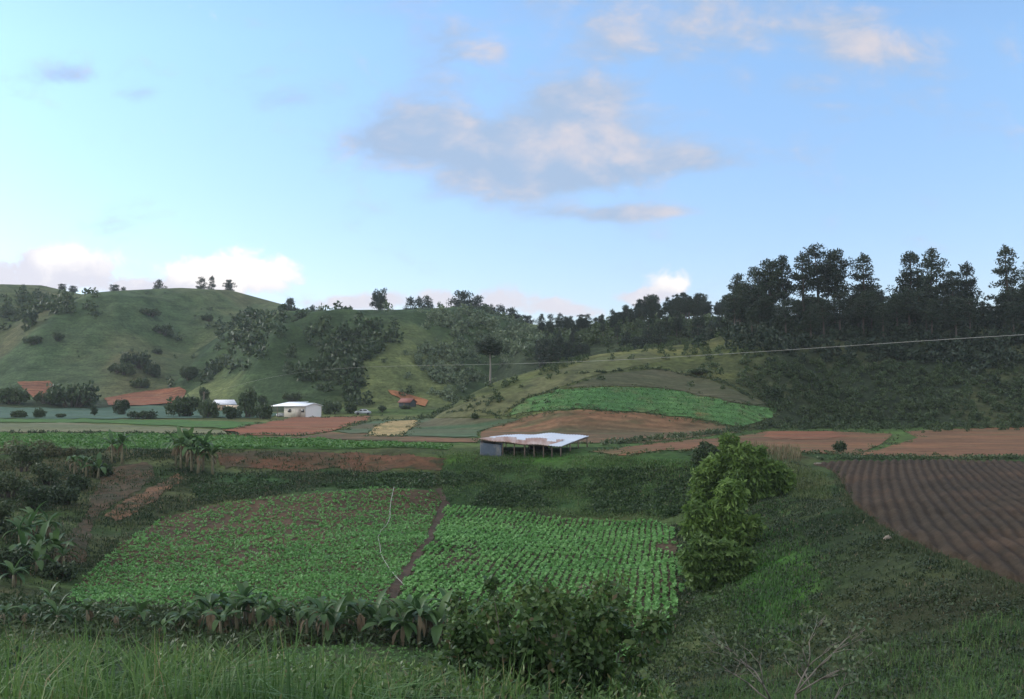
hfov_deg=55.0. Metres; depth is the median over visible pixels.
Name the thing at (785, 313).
pine tree
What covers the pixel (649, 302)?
pine tree
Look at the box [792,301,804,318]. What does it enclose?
pine tree
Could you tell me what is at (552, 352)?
pine tree
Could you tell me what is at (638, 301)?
pine tree
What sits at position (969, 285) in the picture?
pine tree
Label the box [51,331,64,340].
bush
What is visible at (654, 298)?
pine tree
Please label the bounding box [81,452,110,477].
banana plant
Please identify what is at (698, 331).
pine tree
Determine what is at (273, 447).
crop field
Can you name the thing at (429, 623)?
banana plant
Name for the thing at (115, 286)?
pine tree
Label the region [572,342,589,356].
pine tree
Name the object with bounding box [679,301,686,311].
pine tree
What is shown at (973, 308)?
pine tree
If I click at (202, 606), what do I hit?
banana plant
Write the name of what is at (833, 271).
pine tree
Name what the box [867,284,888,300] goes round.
pine tree
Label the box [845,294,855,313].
pine tree
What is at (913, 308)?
pine tree
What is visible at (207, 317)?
bush
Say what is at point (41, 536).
banana plant
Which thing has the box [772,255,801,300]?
pine tree
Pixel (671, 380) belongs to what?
grass terrace
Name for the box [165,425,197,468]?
banana plant
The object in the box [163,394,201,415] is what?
bush
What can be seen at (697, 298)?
pine tree
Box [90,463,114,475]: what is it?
leafy bush
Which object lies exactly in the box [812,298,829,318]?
pine tree
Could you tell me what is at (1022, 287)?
pine tree
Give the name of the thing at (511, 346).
woodland
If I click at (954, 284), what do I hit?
pine tree
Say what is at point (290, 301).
pine tree
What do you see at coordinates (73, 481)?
leafy bush
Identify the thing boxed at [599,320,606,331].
pine tree
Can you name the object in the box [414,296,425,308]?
pine tree
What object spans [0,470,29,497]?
leafy bush
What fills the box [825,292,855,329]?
pine tree
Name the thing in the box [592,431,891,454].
ploughed field
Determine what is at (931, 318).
pine tree
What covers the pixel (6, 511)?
leafy bush
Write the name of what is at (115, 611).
banana plant
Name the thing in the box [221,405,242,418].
bush
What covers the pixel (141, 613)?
banana plant
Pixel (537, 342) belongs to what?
pine tree
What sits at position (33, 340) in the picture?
bush
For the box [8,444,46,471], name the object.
leafy bush
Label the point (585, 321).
pine tree
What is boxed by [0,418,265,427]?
crop field
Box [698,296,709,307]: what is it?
pine tree
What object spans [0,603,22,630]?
banana plant
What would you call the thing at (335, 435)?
stubble field
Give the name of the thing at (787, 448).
dry stalks
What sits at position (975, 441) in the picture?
ploughed field
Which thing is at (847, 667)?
bare shrub
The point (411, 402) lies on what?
hut
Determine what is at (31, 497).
leafy bush
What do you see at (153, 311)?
bush
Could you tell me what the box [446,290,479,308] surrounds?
pine tree
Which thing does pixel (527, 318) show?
pine tree
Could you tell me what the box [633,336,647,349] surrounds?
pine tree
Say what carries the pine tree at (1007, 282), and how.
on the pine hill at (726, 361)
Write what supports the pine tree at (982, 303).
on the pine hill at (726, 361)
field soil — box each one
[71,488,440,609]
[399,506,681,661]
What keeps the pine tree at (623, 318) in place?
on the forest ridge
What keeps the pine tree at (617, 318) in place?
on the forest ridge
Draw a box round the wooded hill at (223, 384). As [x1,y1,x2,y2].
[169,307,547,408]
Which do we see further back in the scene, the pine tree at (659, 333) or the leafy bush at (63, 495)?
the pine tree at (659, 333)
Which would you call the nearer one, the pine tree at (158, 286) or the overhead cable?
the overhead cable
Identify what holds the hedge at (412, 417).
on the valley ground at (854, 570)
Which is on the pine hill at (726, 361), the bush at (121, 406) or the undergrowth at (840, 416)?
the undergrowth at (840, 416)
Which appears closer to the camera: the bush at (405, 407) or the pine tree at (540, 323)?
the bush at (405, 407)
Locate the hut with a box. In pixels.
[397,398,416,406]
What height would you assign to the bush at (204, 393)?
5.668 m
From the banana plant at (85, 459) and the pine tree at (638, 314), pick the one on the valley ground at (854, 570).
the banana plant at (85, 459)
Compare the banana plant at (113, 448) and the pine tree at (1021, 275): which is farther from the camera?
the pine tree at (1021, 275)
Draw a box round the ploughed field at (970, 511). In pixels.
[814,459,1023,582]
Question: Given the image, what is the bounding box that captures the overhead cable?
[256,334,1023,380]
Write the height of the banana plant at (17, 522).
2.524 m
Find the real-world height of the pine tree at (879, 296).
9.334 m
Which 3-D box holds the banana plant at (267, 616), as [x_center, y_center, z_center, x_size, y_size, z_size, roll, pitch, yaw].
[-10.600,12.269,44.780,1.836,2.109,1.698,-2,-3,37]
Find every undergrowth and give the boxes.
[0,591,656,685]
[9,291,506,398]
[190,463,692,518]
[380,331,1023,432]
[639,461,1023,698]
[646,523,695,663]
[647,587,762,686]
[691,310,1023,402]
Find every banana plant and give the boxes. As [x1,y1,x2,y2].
[0,554,30,587]
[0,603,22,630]
[1,512,36,542]
[9,530,48,555]
[11,510,48,539]
[16,501,51,531]
[16,520,63,559]
[18,604,40,628]
[23,540,55,573]
[32,508,62,537]
[38,581,63,600]
[39,528,77,560]
[40,590,76,623]
[51,538,78,564]
[66,455,87,473]
[66,598,98,622]
[76,456,96,476]
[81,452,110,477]
[100,429,126,463]
[102,606,128,628]
[110,431,135,463]
[118,591,156,624]
[150,618,175,642]
[161,432,185,465]
[164,598,195,631]
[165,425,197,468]
[171,427,208,466]
[174,436,202,471]
[176,590,222,633]
[187,429,216,469]
[187,447,211,473]
[192,593,232,636]
[199,446,223,474]
[200,591,255,632]
[201,608,239,633]
[219,598,254,634]
[223,580,262,632]
[231,592,268,631]
[239,595,285,636]
[255,598,301,631]
[256,604,289,634]
[273,604,296,635]
[285,599,310,636]
[298,604,330,642]
[299,597,335,644]
[302,596,329,617]
[313,595,357,643]
[321,595,366,630]
[326,592,368,629]
[342,599,380,641]
[350,586,396,637]
[353,599,384,633]
[361,600,400,642]
[377,598,417,645]
[381,596,404,631]
[385,591,437,641]
[397,594,438,647]
[407,601,447,636]
[414,588,458,647]
[426,587,464,623]
[467,603,480,620]
[614,653,632,668]
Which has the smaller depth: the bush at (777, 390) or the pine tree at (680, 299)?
the bush at (777, 390)
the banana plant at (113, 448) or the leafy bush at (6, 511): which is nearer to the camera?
the leafy bush at (6, 511)
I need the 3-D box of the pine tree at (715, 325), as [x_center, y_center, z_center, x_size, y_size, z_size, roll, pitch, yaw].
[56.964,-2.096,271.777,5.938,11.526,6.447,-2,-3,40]
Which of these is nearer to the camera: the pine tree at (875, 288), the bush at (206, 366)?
the pine tree at (875, 288)
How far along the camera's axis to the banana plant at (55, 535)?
65.45 m
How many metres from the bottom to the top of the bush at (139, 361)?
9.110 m
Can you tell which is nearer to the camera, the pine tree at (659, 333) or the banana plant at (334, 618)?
the banana plant at (334, 618)
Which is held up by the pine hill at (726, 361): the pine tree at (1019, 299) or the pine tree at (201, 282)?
the pine tree at (1019, 299)
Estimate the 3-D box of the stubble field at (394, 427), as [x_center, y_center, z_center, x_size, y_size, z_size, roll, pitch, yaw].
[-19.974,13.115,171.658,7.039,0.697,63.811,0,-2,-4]
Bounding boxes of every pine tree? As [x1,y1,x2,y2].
[58,283,66,289]
[68,286,77,292]
[109,284,119,290]
[152,279,167,288]
[195,277,208,288]
[207,276,215,288]
[222,279,236,290]
[285,297,299,310]
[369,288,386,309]
[403,297,415,308]
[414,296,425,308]
[421,295,434,307]
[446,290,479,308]
[472,295,484,308]
[474,336,503,382]
[495,303,508,317]
[501,307,518,318]
[524,315,536,323]
[534,338,555,365]
[534,339,544,367]
[537,313,545,328]
[544,314,555,326]
[544,322,550,332]
[545,344,562,363]
[550,323,554,334]
[551,333,564,360]
[554,317,562,329]
[558,340,575,361]
[569,331,575,345]
[570,323,577,332]
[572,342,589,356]
[577,318,583,328]
[581,318,589,327]
[584,344,591,355]
[585,313,591,326]
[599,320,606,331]
[608,309,614,318]
[608,316,616,328]
[613,313,619,323]
[614,325,620,343]
[615,331,635,351]
[620,311,627,323]
[623,307,628,320]
[628,311,635,322]
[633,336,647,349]
[635,298,644,309]
[636,307,641,317]
[639,296,647,307]
[640,307,648,320]
[646,294,658,310]
[646,307,655,317]
[647,298,656,310]
[647,320,670,345]
[650,303,656,312]
[657,305,663,317]
[662,302,667,317]
[663,314,670,332]
[665,297,671,315]
[667,304,674,317]
[670,310,686,335]
[671,294,680,307]
[674,300,679,311]
[676,297,684,315]
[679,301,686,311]
[683,299,690,319]
[690,303,695,318]
[690,314,706,341]
[693,293,700,307]
[697,301,705,311]
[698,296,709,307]
[704,301,713,314]
[709,322,721,338]
[713,301,720,313]
[715,314,724,327]
[722,273,747,320]
[725,284,750,324]
[725,294,743,323]
[743,285,769,322]
[744,266,762,294]
[746,258,788,303]
[771,300,799,332]
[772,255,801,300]
[782,251,827,312]
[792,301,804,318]
[796,242,830,312]
[812,248,861,322]
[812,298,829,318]
[813,299,833,336]
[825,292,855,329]
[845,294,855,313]
[846,252,887,302]
[848,297,868,326]
[850,292,875,335]
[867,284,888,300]
[867,290,885,306]
[872,302,893,338]
[884,292,910,325]
[886,250,933,321]
[894,288,923,324]
[916,247,948,293]
[919,299,944,334]
[923,286,939,307]
[938,270,964,302]
[938,297,972,334]
[939,292,954,310]
[941,296,965,327]
[957,261,984,306]
[960,296,981,337]
[975,301,991,315]
[981,244,1023,302]
[983,305,997,316]
[989,292,1009,322]
[1010,282,1023,302]
[1012,289,1023,325]
[1015,261,1023,289]
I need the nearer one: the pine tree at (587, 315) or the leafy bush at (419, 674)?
the leafy bush at (419, 674)
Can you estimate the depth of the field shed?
108.10 m
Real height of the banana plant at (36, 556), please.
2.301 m
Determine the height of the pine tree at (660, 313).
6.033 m
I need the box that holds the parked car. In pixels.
[355,409,370,414]
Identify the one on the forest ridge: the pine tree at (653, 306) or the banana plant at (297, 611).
the pine tree at (653, 306)
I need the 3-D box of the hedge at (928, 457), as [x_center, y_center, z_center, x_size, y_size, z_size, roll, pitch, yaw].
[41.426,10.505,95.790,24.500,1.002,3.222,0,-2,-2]
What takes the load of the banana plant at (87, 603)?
on the valley ground at (854, 570)
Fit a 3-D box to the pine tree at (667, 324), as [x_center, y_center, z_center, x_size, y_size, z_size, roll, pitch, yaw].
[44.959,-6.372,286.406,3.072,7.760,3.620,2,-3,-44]
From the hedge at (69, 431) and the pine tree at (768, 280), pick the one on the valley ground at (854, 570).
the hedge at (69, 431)
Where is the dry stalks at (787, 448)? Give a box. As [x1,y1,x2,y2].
[719,438,802,460]
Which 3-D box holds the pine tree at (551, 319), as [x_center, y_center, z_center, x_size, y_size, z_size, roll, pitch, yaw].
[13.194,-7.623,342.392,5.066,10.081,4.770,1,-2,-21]
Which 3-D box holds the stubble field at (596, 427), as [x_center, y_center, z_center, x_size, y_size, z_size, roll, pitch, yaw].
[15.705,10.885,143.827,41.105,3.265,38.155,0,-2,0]
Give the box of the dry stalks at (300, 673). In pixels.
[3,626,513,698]
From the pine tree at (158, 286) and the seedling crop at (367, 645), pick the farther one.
the pine tree at (158, 286)
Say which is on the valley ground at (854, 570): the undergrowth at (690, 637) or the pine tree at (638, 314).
the undergrowth at (690, 637)
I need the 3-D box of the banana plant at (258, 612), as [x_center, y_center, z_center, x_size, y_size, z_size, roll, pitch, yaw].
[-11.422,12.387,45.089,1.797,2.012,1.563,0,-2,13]
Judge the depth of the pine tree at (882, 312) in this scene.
205.96 m
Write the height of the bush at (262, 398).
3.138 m
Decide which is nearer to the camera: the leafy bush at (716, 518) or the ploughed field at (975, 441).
the leafy bush at (716, 518)
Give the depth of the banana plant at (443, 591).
45.36 m
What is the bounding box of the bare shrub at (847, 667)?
[692,608,886,698]
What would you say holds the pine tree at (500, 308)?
on the wooded hill at (223, 384)
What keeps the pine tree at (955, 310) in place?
on the pine hill at (726, 361)
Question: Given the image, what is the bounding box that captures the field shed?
[480,433,587,457]
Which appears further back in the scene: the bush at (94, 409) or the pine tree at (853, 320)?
the bush at (94, 409)
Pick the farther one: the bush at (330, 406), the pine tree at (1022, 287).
the bush at (330, 406)
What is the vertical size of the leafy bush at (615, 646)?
3.696 m
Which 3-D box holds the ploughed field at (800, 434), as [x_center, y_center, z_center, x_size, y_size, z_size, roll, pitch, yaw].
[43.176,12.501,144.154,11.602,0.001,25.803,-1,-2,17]
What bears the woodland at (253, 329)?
on the grassy hill at (111, 332)
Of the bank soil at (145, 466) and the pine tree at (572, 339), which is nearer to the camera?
the bank soil at (145, 466)
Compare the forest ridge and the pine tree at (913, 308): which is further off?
the forest ridge
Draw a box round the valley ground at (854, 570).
[0,408,1023,698]
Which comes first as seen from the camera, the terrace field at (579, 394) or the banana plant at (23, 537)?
the banana plant at (23, 537)
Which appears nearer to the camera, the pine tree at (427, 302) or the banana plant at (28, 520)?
the banana plant at (28, 520)
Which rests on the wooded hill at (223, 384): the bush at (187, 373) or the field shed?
the bush at (187, 373)
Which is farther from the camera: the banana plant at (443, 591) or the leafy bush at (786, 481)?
the leafy bush at (786, 481)
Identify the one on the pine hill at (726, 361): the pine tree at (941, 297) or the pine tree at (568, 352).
the pine tree at (941, 297)
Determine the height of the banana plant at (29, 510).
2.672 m
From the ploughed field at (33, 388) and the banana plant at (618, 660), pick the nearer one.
the banana plant at (618, 660)
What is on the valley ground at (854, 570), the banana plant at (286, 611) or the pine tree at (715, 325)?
the banana plant at (286, 611)
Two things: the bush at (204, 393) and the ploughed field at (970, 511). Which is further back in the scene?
the bush at (204, 393)
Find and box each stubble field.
[0,423,238,433]
[244,432,478,441]
[367,420,416,435]
[480,410,741,442]
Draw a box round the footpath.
[385,488,449,601]
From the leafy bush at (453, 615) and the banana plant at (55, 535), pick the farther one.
the banana plant at (55, 535)
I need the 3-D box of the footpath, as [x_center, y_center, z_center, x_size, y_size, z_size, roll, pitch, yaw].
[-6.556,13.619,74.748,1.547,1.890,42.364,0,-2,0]
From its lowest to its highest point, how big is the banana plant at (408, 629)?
2.716 m
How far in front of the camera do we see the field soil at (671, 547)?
67.93 m
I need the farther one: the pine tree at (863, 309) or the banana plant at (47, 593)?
the pine tree at (863, 309)
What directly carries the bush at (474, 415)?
on the crop field at (456, 427)
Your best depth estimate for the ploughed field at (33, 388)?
354.75 m
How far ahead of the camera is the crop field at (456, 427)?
163.50 m
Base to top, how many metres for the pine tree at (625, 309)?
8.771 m
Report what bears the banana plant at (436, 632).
on the valley ground at (854, 570)
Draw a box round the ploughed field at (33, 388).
[18,381,52,396]
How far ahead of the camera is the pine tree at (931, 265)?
227.54 m
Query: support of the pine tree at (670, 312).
on the forest ridge
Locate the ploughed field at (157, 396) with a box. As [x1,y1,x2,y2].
[104,387,185,404]
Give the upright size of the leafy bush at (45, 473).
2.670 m
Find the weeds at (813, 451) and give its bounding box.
[221,384,1021,463]
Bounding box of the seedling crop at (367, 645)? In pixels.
[263,642,442,683]
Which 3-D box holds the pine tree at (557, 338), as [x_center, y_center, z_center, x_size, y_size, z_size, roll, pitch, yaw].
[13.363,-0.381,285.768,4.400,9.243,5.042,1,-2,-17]
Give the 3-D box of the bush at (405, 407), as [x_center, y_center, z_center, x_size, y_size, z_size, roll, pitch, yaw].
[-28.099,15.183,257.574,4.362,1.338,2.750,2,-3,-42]
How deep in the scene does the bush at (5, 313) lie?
467.82 m
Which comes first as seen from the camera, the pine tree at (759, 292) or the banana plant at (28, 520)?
the banana plant at (28, 520)
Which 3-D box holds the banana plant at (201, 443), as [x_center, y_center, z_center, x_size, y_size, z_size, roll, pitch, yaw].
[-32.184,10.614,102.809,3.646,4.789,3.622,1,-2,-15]
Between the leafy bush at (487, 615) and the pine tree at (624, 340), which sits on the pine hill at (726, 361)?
the pine tree at (624, 340)
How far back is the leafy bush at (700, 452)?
92.31 m
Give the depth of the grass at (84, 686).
8.64 m
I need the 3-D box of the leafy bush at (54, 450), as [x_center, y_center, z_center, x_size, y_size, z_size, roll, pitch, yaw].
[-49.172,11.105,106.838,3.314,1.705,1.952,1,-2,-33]
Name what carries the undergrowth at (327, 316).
on the wooded hill at (223, 384)
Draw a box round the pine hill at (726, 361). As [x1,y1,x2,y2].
[184,326,1023,429]
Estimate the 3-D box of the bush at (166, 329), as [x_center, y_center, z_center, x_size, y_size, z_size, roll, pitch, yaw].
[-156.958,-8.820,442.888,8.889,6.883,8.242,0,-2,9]
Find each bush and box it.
[0,308,20,319]
[0,384,30,403]
[0,436,58,454]
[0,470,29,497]
[0,500,15,534]
[0,545,34,578]
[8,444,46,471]
[10,409,27,416]
[16,483,55,510]
[20,309,38,326]
[22,335,43,344]
[28,461,62,484]
[32,391,61,404]
[32,407,46,416]
[36,560,80,580]
[44,444,76,456]
[45,380,101,407]
[49,484,80,504]
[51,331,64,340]
[55,413,66,416]
[63,474,91,489]
[89,405,98,414]
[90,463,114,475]
[107,361,136,374]
[112,398,129,413]
[119,349,151,368]
[126,409,158,418]
[129,377,150,387]
[138,307,161,316]
[143,362,161,376]
[151,348,162,353]
[152,323,173,335]
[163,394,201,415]
[179,365,198,380]
[196,398,219,417]
[199,386,210,400]
[200,313,213,320]
[204,363,216,374]
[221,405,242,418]
[238,386,257,416]
[254,402,272,418]
[257,395,267,403]
[281,391,302,401]
[321,399,341,413]
[344,401,357,413]
[377,405,386,411]
[400,664,477,696]
[401,405,410,408]
[425,575,587,698]
[428,612,515,688]
[467,570,638,697]
[470,412,478,418]
[512,592,630,668]
[514,580,675,698]
[540,333,574,356]
[548,606,666,692]
[616,668,681,698]
[675,531,761,591]
[676,476,766,548]
[685,368,709,374]
[688,440,720,464]
[756,457,797,495]
[767,385,783,397]
[831,440,847,451]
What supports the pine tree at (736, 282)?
on the pine hill at (726, 361)
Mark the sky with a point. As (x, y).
(568, 158)
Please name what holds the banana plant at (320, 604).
on the valley ground at (854, 570)
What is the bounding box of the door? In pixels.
[295,409,300,416]
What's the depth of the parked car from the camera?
241.35 m
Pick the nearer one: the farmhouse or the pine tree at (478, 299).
the farmhouse
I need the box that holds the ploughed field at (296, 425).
[226,416,369,434]
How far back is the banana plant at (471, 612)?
45.35 m
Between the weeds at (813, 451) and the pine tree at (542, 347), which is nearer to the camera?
the weeds at (813, 451)
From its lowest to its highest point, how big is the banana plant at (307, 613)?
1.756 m
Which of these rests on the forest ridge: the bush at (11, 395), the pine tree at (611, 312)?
the pine tree at (611, 312)
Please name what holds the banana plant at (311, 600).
on the valley ground at (854, 570)
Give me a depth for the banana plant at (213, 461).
101.49 m
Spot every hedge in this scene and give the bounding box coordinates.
[2,429,239,434]
[341,394,501,429]
[446,376,598,415]
[575,366,754,399]
[600,419,859,445]
[817,452,1023,460]
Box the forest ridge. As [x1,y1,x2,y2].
[0,317,708,411]
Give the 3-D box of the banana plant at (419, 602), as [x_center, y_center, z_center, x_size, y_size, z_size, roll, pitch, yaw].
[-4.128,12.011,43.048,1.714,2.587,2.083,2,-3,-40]
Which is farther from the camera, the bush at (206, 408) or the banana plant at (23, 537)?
the bush at (206, 408)
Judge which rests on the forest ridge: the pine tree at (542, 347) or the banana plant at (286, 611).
the pine tree at (542, 347)
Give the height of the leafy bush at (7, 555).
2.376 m
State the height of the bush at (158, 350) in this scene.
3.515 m
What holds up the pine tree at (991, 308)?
on the pine hill at (726, 361)
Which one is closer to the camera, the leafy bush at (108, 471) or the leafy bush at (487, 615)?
the leafy bush at (487, 615)
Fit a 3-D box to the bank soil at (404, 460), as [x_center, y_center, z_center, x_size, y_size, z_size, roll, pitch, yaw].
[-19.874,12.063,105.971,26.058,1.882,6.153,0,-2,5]
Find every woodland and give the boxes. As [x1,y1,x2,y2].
[0,284,102,331]
[165,300,352,387]
[282,310,414,404]
[382,300,572,400]
[422,302,529,325]
[495,311,779,369]
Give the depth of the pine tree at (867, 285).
226.37 m
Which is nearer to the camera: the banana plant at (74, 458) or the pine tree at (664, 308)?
the banana plant at (74, 458)
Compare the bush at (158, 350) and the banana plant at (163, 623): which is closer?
the banana plant at (163, 623)
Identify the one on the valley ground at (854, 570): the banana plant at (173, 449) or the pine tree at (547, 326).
the banana plant at (173, 449)
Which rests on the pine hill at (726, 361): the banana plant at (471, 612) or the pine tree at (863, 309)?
the pine tree at (863, 309)
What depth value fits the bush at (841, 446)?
102.44 m
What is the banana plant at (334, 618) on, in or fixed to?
on the valley ground at (854, 570)
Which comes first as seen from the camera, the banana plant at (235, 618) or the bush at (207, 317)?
the banana plant at (235, 618)
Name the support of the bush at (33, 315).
on the grassy hill at (111, 332)
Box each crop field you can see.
[0,405,276,418]
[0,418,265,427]
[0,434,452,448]
[339,418,518,436]
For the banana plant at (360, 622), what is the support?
on the valley ground at (854, 570)
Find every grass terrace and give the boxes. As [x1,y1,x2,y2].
[434,352,667,417]
[568,369,765,404]
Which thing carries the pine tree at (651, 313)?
on the forest ridge
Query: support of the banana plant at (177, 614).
on the valley ground at (854, 570)
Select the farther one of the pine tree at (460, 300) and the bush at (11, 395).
the pine tree at (460, 300)
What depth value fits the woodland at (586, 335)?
300.78 m
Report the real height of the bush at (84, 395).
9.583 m
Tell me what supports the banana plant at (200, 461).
on the valley ground at (854, 570)
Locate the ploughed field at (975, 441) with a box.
[854,426,1023,456]
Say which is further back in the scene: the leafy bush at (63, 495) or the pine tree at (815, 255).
the pine tree at (815, 255)
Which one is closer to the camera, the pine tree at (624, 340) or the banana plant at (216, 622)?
the banana plant at (216, 622)
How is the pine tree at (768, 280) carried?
on the pine hill at (726, 361)
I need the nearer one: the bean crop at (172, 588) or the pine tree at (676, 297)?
the bean crop at (172, 588)
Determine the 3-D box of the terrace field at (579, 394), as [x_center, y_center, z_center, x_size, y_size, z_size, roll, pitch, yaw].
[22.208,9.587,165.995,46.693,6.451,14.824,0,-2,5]
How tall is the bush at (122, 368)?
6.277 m
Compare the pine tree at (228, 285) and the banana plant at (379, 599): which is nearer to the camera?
the banana plant at (379, 599)
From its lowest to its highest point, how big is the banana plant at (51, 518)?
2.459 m
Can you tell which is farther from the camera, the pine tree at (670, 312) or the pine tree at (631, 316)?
the pine tree at (631, 316)
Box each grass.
[0,446,446,597]
[0,608,1023,698]
[264,642,449,685]
[425,663,686,698]
[433,450,693,519]
[717,502,829,657]
[721,461,836,499]
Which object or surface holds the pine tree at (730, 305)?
on the pine hill at (726, 361)
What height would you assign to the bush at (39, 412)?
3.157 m
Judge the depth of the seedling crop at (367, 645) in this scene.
41.11 m
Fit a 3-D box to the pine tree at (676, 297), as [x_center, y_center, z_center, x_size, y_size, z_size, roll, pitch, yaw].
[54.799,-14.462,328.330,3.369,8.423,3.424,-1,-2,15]
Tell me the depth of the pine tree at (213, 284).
632.40 m
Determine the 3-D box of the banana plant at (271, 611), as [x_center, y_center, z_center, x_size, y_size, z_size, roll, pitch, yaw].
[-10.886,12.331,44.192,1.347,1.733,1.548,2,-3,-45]
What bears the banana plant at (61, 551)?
on the valley ground at (854, 570)
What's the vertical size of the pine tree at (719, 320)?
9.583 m
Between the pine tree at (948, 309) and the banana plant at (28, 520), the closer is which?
the banana plant at (28, 520)
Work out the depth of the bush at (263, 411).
213.18 m
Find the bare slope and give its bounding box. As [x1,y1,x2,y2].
[388,390,427,405]
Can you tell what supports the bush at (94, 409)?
on the crop field at (75, 413)
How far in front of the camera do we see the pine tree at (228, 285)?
628.47 m
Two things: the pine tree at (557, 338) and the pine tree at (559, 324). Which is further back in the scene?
the pine tree at (559, 324)
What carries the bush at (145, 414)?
on the crop field at (75, 413)
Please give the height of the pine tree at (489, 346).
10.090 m
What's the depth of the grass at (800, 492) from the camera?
77.65 m
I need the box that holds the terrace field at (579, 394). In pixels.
[510,387,776,426]
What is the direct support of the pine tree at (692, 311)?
on the forest ridge
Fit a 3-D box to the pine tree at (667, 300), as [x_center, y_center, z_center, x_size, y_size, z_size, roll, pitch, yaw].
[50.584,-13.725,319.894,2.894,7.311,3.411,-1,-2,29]
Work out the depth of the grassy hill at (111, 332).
420.38 m
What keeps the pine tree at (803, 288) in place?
on the pine hill at (726, 361)
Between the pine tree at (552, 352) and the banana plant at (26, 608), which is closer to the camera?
the banana plant at (26, 608)
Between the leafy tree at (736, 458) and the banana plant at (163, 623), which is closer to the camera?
the banana plant at (163, 623)
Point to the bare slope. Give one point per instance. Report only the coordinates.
(421, 401)
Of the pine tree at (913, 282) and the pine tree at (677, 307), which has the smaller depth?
the pine tree at (913, 282)
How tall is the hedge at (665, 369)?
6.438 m
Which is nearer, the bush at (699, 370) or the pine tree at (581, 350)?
the bush at (699, 370)
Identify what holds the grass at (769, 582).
on the valley ground at (854, 570)
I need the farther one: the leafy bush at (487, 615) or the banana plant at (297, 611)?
the banana plant at (297, 611)
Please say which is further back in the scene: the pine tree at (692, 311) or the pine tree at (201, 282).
the pine tree at (201, 282)
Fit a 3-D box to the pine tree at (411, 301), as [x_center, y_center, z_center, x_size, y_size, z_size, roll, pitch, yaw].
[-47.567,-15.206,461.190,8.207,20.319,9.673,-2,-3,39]
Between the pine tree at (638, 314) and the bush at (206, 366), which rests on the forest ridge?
the pine tree at (638, 314)
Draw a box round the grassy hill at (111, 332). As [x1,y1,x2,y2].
[0,284,296,399]
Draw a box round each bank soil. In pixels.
[52,462,153,564]
[105,473,183,520]
[217,450,446,472]
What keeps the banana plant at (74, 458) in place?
on the valley ground at (854, 570)
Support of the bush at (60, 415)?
on the crop field at (75, 413)
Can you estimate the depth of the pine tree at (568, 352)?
269.38 m
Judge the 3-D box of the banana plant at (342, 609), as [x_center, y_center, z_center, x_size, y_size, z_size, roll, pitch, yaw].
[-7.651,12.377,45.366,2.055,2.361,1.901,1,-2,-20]
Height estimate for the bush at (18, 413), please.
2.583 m
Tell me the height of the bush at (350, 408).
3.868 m
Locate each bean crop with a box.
[67,486,441,609]
[396,504,684,661]
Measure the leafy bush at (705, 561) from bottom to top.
3.505 m
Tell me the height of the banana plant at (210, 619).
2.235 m
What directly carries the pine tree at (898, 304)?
on the pine hill at (726, 361)
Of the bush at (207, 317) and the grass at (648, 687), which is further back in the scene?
the bush at (207, 317)
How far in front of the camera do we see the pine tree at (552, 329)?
329.08 m
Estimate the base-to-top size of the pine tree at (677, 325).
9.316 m
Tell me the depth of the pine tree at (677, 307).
323.55 m
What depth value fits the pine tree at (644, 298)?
341.16 m
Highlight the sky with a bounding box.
[0,0,1023,326]
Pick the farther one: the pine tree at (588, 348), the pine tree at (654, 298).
the pine tree at (654, 298)
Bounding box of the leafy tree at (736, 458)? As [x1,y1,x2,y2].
[686,431,782,505]
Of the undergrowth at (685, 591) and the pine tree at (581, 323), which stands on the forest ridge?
the pine tree at (581, 323)
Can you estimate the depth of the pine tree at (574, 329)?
311.95 m
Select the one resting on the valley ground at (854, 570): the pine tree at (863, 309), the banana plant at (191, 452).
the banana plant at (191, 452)
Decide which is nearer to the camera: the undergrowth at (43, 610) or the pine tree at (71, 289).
the undergrowth at (43, 610)
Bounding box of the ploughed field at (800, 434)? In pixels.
[763,431,846,438]
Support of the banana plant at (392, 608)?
on the valley ground at (854, 570)
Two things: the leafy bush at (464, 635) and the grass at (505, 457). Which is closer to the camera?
the leafy bush at (464, 635)
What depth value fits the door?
224.04 m
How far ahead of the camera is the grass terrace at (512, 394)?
178.65 m
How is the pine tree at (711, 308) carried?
on the forest ridge
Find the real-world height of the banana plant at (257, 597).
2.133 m
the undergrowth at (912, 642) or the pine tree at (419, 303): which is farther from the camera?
the pine tree at (419, 303)
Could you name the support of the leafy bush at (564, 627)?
on the valley ground at (854, 570)

